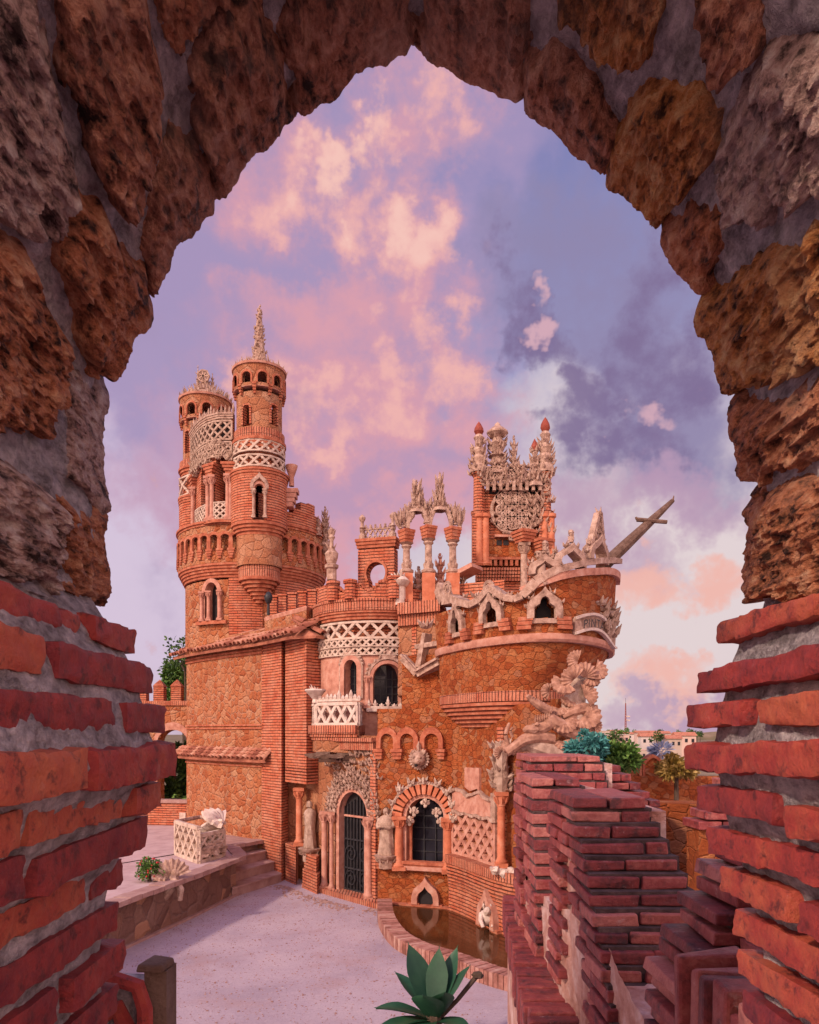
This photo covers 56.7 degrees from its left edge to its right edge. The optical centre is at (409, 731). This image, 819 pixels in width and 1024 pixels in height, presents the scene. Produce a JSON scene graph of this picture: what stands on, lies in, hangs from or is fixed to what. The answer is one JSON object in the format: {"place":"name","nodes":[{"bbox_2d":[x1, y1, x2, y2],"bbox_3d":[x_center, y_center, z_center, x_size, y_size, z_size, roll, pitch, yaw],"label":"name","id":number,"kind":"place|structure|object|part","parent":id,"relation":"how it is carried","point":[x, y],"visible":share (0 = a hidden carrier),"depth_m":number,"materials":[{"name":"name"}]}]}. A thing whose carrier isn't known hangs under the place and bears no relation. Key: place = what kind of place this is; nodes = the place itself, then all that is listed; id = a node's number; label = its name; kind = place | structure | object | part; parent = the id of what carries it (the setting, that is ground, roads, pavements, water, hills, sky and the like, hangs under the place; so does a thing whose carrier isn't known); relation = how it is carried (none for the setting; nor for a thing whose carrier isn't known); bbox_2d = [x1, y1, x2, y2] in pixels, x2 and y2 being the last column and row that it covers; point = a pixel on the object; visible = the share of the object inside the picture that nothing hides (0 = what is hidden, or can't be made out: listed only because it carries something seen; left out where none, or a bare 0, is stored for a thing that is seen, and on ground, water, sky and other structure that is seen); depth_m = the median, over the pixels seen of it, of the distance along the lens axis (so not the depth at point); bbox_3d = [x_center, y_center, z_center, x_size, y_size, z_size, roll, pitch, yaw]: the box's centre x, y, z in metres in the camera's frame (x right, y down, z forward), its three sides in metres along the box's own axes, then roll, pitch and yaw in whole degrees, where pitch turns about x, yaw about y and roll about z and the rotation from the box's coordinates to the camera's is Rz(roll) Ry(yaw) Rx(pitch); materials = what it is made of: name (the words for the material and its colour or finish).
{"place":"outdoors","nodes":[
{"label":"outdoors","id":0,"kind":"place"},
{"bbox_2d":[136,955,175,1023],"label":"stub post","id":1,"kind":"object","parent":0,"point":[158,971],"visible":1,"depth_m":1.33,"materials":[{"name":"brown wood"}]},
{"bbox_2d":[106,972,152,1023],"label":"curved tile","id":2,"kind":"object","parent":1,"relation":"attached to","point":[134,1005],"visible":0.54,"depth_m":1.29,"materials":[{"name":"red brick"}]},
{"bbox_2d":[119,879,507,1023],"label":"ground","id":3,"kind":"structure","parent":0,"point":[492,1002],"depth_m":14.55,"materials":[{"name":"beige gravel"}]},
{"bbox_2d":[163,636,186,740],"bbox_3d":[-10.662,-0.116,35.915,1.910,9.236,1.822,0,0,-35],"label":"thin tree","id":4,"kind":"object","parent":3,"relation":"on","point":[182,665],"visible":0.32,"depth_m":35.85,"materials":[{"name":"green plant"}]},
{"bbox_2d":[164,740,186,798],"bbox_3d":[-10.515,2.431,33.649,4.290,4.167,2.376,0,0,0],"label":"dark shrub","id":5,"kind":"object","parent":3,"relation":"on","point":[177,784],"visible":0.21,"depth_m":33.01,"materials":[{"name":"green plant"}]},
{"bbox_2d":[102,825,263,948],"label":"raised terrace","id":6,"kind":"structure","parent":3,"relation":"on","point":[146,910],"depth_m":18.16,"materials":[{"name":"stone"}]},
{"bbox_2d":[134,856,165,881],"bbox_3d":[-5.907,3.130,17.351,0.706,0.580,0.654,0,0,0],"label":"flowering bush","id":7,"kind":"object","parent":6,"relation":"on","point":[147,866],"visible":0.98,"depth_m":17.24,"materials":[{"name":"green plant"}]},
{"bbox_2d":[140,679,186,798],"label":"gate wall","id":8,"kind":"structure","parent":6,"relation":"on","point":[176,713],"depth_m":31.11,"materials":[{"name":"brick"}]},
{"bbox_2d":[141,799,186,825],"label":"brick wall","id":9,"kind":"structure","parent":6,"relation":"on","point":[169,811],"depth_m":27.73,"materials":[{"name":"brick"}]},
{"bbox_2d":[151,858,190,900],"bbox_3d":[-5.500,3.478,17.396,0.872,1.168,0.564,0,0,12],"label":"shell basin","id":10,"kind":"object","parent":6,"relation":"on","point":[172,868],"visible":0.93,"depth_m":17.37,"materials":[{"name":"stone"}]},
{"bbox_2d":[172,794,186,798],"bbox_3d":[-9.309,2.966,30.239,2.071,0.909,1.917,0,0,-14],"label":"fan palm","id":11,"kind":"object","parent":6,"relation":"on","point":[184,797],"visible":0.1,"depth_m":30.61,"materials":[{"name":"green plant"}]},
{"bbox_2d":[173,815,227,863],"bbox_3d":[-5.805,2.939,21.002,1.116,0.982,2.623,0,0,-35],"label":"stone chest","id":12,"kind":"object","parent":6,"relation":"on","point":[193,843],"visible":1,"depth_m":20.29,"materials":[{"name":"beige stone"}]},
{"bbox_2d":[200,807,225,831],"bbox_3d":[-5.424,2.661,21.055,0.753,1.066,1.256,0,0,0],"label":"giant shell","id":13,"kind":"object","parent":12,"relation":"on","point":[213,817],"visible":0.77,"depth_m":20.76,"materials":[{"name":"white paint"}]},
{"bbox_2d":[169,403,331,884],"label":"castle keep","id":14,"kind":"structure","parent":3,"relation":"on","point":[253,670],"depth_m":25.29,"materials":[{"name":"brick"}]},
{"bbox_2d":[178,367,233,585],"bbox_3d":[-7.499,-9.052,27.900,1.966,8.797,1.953,0,0,0],"label":"round turret","id":15,"kind":"object","parent":14,"relation":"on","point":[202,396],"visible":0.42,"depth_m":27.23,"materials":[{"name":"brick"}]},
{"bbox_2d":[184,429,189,452],"bbox_3d":[-7.936,-10.467,27.308,0.344,0.818,0.206,0,0,36],"label":"window","id":16,"kind":"structure","parent":15,"relation":"in","point":[186,434],"depth_m":27.32,"materials":[{"name":"brick"}]},
{"bbox_2d":[196,578,226,625],"bbox_3d":[-6.740,-4.434,25.842,1.184,1.575,0.743,0,0,0],"label":"window","id":17,"kind":"structure","parent":14,"relation":"in","point":[210,596],"depth_m":25.81,"materials":[{"name":"stone"}]},
{"bbox_2d":[229,304,298,603],"bbox_3d":[-5.016,-9.384,25.563,2.125,10.124,1.997,0,0,35],"label":"round turret","id":18,"kind":"object","parent":14,"relation":"on","point":[259,397],"visible":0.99,"depth_m":24.94,"materials":[{"name":"brick"}]},
{"bbox_2d":[241,403,250,425],"bbox_3d":[-5.330,-10.436,24.960,0.365,0.702,0.207,0,0,22],"label":"window","id":19,"kind":"structure","parent":18,"relation":"in","point":[245,406],"depth_m":24.95,"materials":[{"name":"brick"}]},
{"bbox_2d":[253,481,266,518],"bbox_3d":[-4.900,-7.554,24.747,0.465,1.186,0.210,0,0,-11],"label":"window","id":20,"kind":"structure","parent":18,"relation":"in","point":[258,483],"depth_m":24.72,"materials":[{"name":"brick"}]},
{"bbox_2d":[270,403,277,425],"bbox_3d":[-4.543,-10.523,25.151,0.206,0.708,0.345,0,0,41],"label":"window","id":21,"kind":"structure","parent":18,"relation":"in","point":[273,406],"depth_m":25.19,"materials":[{"name":"brick"}]},
{"bbox_2d":[226,835,281,895],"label":"stone steps","id":22,"kind":"structure","parent":3,"relation":"on","point":[255,870],"depth_m":22.43,"materials":[{"name":"beige stone"}]},
{"bbox_2d":[302,512,445,908],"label":"entrance wing","id":23,"kind":"structure","parent":3,"relation":"on","point":[375,630],"depth_m":20.98,"materials":[{"name":"orange brick"}]},
{"bbox_2d":[298,801,320,861],"bbox_3d":[-2.881,2.871,21.993,0.720,1.752,0.684,0,0,0],"label":"robed statue","id":24,"kind":"object","parent":23,"relation":"attached to","point":[309,845],"visible":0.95,"depth_m":21.82,"materials":[{"name":"stone"}]},
{"bbox_2d":[338,647,363,697],"bbox_3d":[-1.586,-1.661,21.227,0.805,1.462,0.391,0,0,23],"label":"window","id":25,"kind":"structure","parent":23,"relation":"in","point":[350,666],"depth_m":21.17,"materials":[{"name":"stone"}]},
{"bbox_2d":[336,788,368,893],"bbox_3d":[-1.452,3.003,20.633,0.260,2.994,1.440,0,0,-43],"label":"doorway","id":26,"kind":"structure","parent":23,"relation":"in","point":[351,808],"depth_m":20.89,"materials":[{"name":"metal"}]},
{"bbox_2d":[363,647,401,711],"bbox_3d":[-0.604,-1.463,21.112,1.342,1.804,0.590,0,0,0],"label":"window","id":27,"kind":"structure","parent":23,"relation":"in","point":[381,682],"depth_m":21.23,"materials":[{"name":"stone"}]},
{"bbox_2d":[0,0,818,1023],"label":"stone archway","id":28,"kind":"object","parent":3,"relation":"on","point":[136,136],"visible":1,"depth_m":0.95,"materials":[{"name":"brown stone"}]},
{"bbox_2d":[674,946,757,1023],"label":"sill block","id":29,"kind":"structure","parent":28,"relation":"attached to","point":[710,985],"depth_m":1.54,"materials":[{"name":"brick"}]},
{"bbox_2d":[374,943,483,1023],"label":"agave","id":30,"kind":"object","parent":3,"relation":"on","point":[431,988],"visible":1,"depth_m":10.28,"materials":[{"name":"green plant"}]},
{"bbox_2d":[373,618,549,934],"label":"castle facade","id":31,"kind":"structure","parent":3,"relation":"on","point":[453,836],"depth_m":19.07,"materials":[{"name":"stone"}]},
{"bbox_2d":[374,807,395,868],"bbox_3d":[-0.595,2.721,19.498,0.643,1.565,0.612,0,0,0],"label":"robed statue","id":32,"kind":"object","parent":31,"relation":"on","point":[385,856],"visible":0.99,"depth_m":19.36,"materials":[{"name":"stone"}]},
{"bbox_2d":[408,741,428,769],"bbox_3d":[0.239,0.603,19.188,0.436,0.735,0.438,0,0,-26],"label":"lion mask","id":33,"kind":"object","parent":31,"relation":"attached to","point":[419,758],"visible":1,"depth_m":19.09,"materials":[{"name":"stone"}]},
{"bbox_2d":[386,776,456,874],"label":"window","id":34,"kind":"structure","parent":31,"relation":"in","point":[423,831],"depth_m":19.36,"materials":[{"name":"stone"}]},
{"bbox_2d":[391,472,466,607],"bbox_3d":[0.583,-5.369,21.252,2.296,3.743,1.095,0,0,0],"label":"column arcade","id":35,"kind":"object","parent":31,"relation":"on","point":[424,581],"depth_m":21.10,"materials":[{"name":"stone"}]},
{"bbox_2d":[478,903,492,927],"bbox_3d":[1.714,4.046,16.775,0.396,0.530,0.398,0,0,0],"label":"crouching creature","id":36,"kind":"object","parent":31,"relation":"on","point":[484,917],"visible":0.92,"depth_m":16.69,"materials":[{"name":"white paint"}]},
{"bbox_2d":[457,417,556,599],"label":"gothic tower","id":37,"kind":"structure","parent":31,"relation":"on","point":[513,525],"depth_m":22.90,"materials":[{"name":"stone"}]},
{"bbox_2d":[434,496,674,726],"bbox_3d":[2.925,-2.758,19.010,5.049,6.076,5.578,0,0,-39],"label":"stone ship","id":38,"kind":"object","parent":31,"relation":"on","point":[499,648],"visible":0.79,"depth_m":16.56,"materials":[{"name":"stone"}]},
{"bbox_3d":[1.123,-2.646,17.715,0.309,1.079,1.102,0,0,-25],"label":"trefoil window","id":39,"kind":"part","parent":38,"relation":"part of","materials":[{"name":"stone"}]},
{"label":"trefoil window","id":40,"kind":"part","parent":38,"relation":"part of","materials":[{"name":"stone"}]},
{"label":"trefoil window","id":41,"kind":"part","parent":38,"relation":"part of","materials":[{"name":"stone"}]},
{"bbox_2d":[494,650,608,759],"bbox_3d":[2.905,1.426,15.826,2.413,6.174,1.920,0,0,0],"label":"shell sculpture","id":42,"kind":"object","parent":3,"relation":"on","point":[569,714],"visible":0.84,"depth_m":15.11,"materials":[{"name":"stone"}]},
{"bbox_2d":[502,866,655,1023],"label":"battlement wall","id":43,"kind":"structure","parent":3,"relation":"on","point":[537,994],"depth_m":4.25,"materials":[{"name":"brick"}]},
{"bbox_2d":[513,772,595,956],"bbox_3d":[1.099,0.913,5.577,0.545,1.183,1.077,0,0,0],"label":"brick merlon","id":44,"kind":"object","parent":43,"relation":"on","point":[532,798],"visible":0.52,"depth_m":5.31,"materials":[{"name":"brick"}]},
{"bbox_2d":[513,753,611,846],"bbox_3d":[1.526,0.814,7.503,0.868,1.189,1.022,0,0,0],"label":"brick merlon","id":45,"kind":"object","parent":43,"relation":"on","point":[592,771],"visible":0.14,"depth_m":7.10,"materials":[{"name":"brick"}]},
{"bbox_2d":[545,788,693,1023],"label":"brick merlon","id":46,"kind":"object","parent":43,"relation":"on","point":[618,876],"visible":0.81,"depth_m":3.71,"materials":[{"name":"brick"}]},
{"bbox_2d":[561,728,611,761],"bbox_3d":[2.919,2.212,12.480,0.854,4.576,1.382,0,0,0],"label":"teal bush","id":47,"kind":"object","parent":3,"relation":"on","point":[592,743],"visible":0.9,"depth_m":12.30,"materials":[{"name":"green plant"}]},
{"bbox_2d":[601,737,646,773],"bbox_3d":[3.425,2.282,13.015,0.949,4.435,1.383,0,0,-22],"label":"green bush","id":48,"kind":"object","parent":3,"relation":"on","point":[627,757],"visible":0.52,"depth_m":12.58,"materials":[{"name":"green plant"}]},
{"bbox_2d":[645,740,675,758],"bbox_3d":[8.613,2.361,26.000,1.066,4.278,1.101,0,0,0],"label":"blue fan palm","id":49,"kind":"object","parent":3,"relation":"on","point":[654,749],"visible":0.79,"depth_m":25.84,"materials":[{"name":"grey plant"}]},
{"bbox_2d":[612,764,728,889],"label":"parapet","id":50,"kind":"structure","parent":3,"relation":"on","point":[688,823],"depth_m":7.85,"materials":[{"name":"stone"}]},
{"bbox_2d":[631,776,719,800],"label":"garden wall","id":51,"kind":"structure","parent":3,"relation":"on","point":[656,787],"depth_m":19.82,"materials":[{"name":"stone"}]},
{"bbox_2d":[630,764,641,775],"bbox_3d":[5.840,1.115,20.140,0.560,1.050,0.360,0,0,0],"label":"rounded merlon","id":52,"kind":"object","parent":51,"relation":"on","point":[636,773],"visible":0.02,"depth_m":20.00,"materials":[{"name":"brick"}]},
{"bbox_2d":[642,754,660,775],"bbox_3d":[6.420,1.115,20.140,0.560,1.050,0.360,0,0,0],"label":"rounded merlon","id":53,"kind":"object","parent":51,"relation":"on","point":[648,768],"visible":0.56,"depth_m":20.00,"materials":[{"name":"brick"}]},
{"bbox_2d":[653,751,700,799],"bbox_3d":[6.714,2.486,19.026,1.343,4.027,1.225,0,0,-38],"label":"yellow bush","id":54,"kind":"object","parent":3,"relation":"on","point":[670,765],"visible":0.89,"depth_m":18.73,"materials":[{"name":"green plant"}]},
{"bbox_2d":[643,854,761,1023],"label":"brick pier","id":55,"kind":"structure","parent":3,"relation":"on","point":[707,913],"depth_m":2.46,"materials":[{"name":"brick"}]},
{"bbox_2d":[96,45,763,734],"label":"sky","id":56,"kind":"structure","parent":0,"point":[425,260],"materials":[{"name":"purple"}]},
{"bbox_2d":[164,735,718,797],"bbox_3d":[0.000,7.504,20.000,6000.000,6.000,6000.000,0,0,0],"label":"terrain","id":57,"kind":"structure","parent":0,"point":[172,738],"depth_m":757.02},
{"bbox_2d":[157,660,186,742],"bbox_3d":[-11.474,0.407,37.943,2.398,8.194,2.748,0,0,-38],"label":"broadleaf tree","id":58,"kind":"object","parent":57,"relation":"on","point":[169,675],"visible":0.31,"depth_m":37.36,"materials":[{"name":"green plant"}]},
{"bbox_2d":[607,729,624,740],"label":"town tree","id":59,"kind":"object","parent":57,"relation":"on","point":[612,735],"visible":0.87,"depth_m":139.32,"materials":[{"name":"green plant"}]},
{"bbox_2d":[617,727,629,735],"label":"town tree","id":60,"kind":"object","parent":57,"relation":"on","point":[622,731],"visible":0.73,"depth_m":179.50,"materials":[{"name":"green plant"}]},
{"bbox_2d":[615,732,633,744],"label":"town house","id":61,"kind":"structure","parent":57,"relation":"on","point":[631,736],"depth_m":220.00,"materials":[{"name":"paint"}]},
{"bbox_2d":[633,731,648,747],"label":"town house","id":62,"kind":"structure","parent":57,"relation":"on","point":[635,736],"depth_m":260.87,"materials":[{"name":"paint"}]},
{"bbox_2d":[638,749,646,755],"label":"town house","id":63,"kind":"structure","parent":57,"relation":"on","point":[643,752],"depth_m":80.00,"materials":[{"name":"white paint"}]},
{"bbox_2d":[637,733,659,753],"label":"town house","id":64,"kind":"structure","parent":57,"relation":"on","point":[643,741],"depth_m":150.00,"materials":[{"name":"paint"}]},
{"bbox_2d":[648,731,664,742],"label":"town tree","id":65,"kind":"object","parent":57,"relation":"on","point":[661,736],"visible":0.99,"depth_m":139.56,"materials":[{"name":"green plant"}]},
{"bbox_2d":[648,731,670,734],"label":"town house","id":66,"kind":"structure","parent":57,"relation":"on","point":[666,732],"depth_m":230.55,"materials":[{"name":"tile"}]},
{"bbox_2d":[652,735,682,757],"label":"town house","id":67,"kind":"structure","parent":57,"relation":"on","point":[675,741],"depth_m":140.00,"materials":[{"name":"paint"}]},
{"bbox_2d":[671,732,697,759],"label":"town house","id":68,"kind":"structure","parent":57,"relation":"on","point":[689,738],"depth_m":170.00,"materials":[{"name":"paint"}]},
{"bbox_2d":[697,730,703,741],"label":"town tree","id":69,"kind":"object","parent":57,"relation":"on","point":[700,734],"visible":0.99,"depth_m":299.66,"materials":[{"name":"green plant"}]},
{"bbox_2d":[377,899,507,991],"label":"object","id":70,"kind":"structure","parent":0,"point":[424,933],"depth_m":16.11,"materials":[{"name":"brick"}]},
{"bbox_2d":[605,734,629,742],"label":"town house","id":71,"kind":"structure","parent":0,"point":[626,737],"depth_m":140.00,"materials":[{"name":"white paint"}]},
{"bbox_2d":[625,698,629,729],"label":"antenna mast","id":72,"kind":"object","parent":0,"point":[626,716],"visible":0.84,"depth_m":299.75,"materials":[{"name":"red metal"}]},
{"bbox_2d":[696,731,716,739],"bbox_3d":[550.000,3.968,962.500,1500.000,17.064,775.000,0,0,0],"label":"hills","id":73,"kind":"structure","parent":0,"point":[709,735],"depth_m":835.93,"materials":[{"name":"beige"}]}
]}

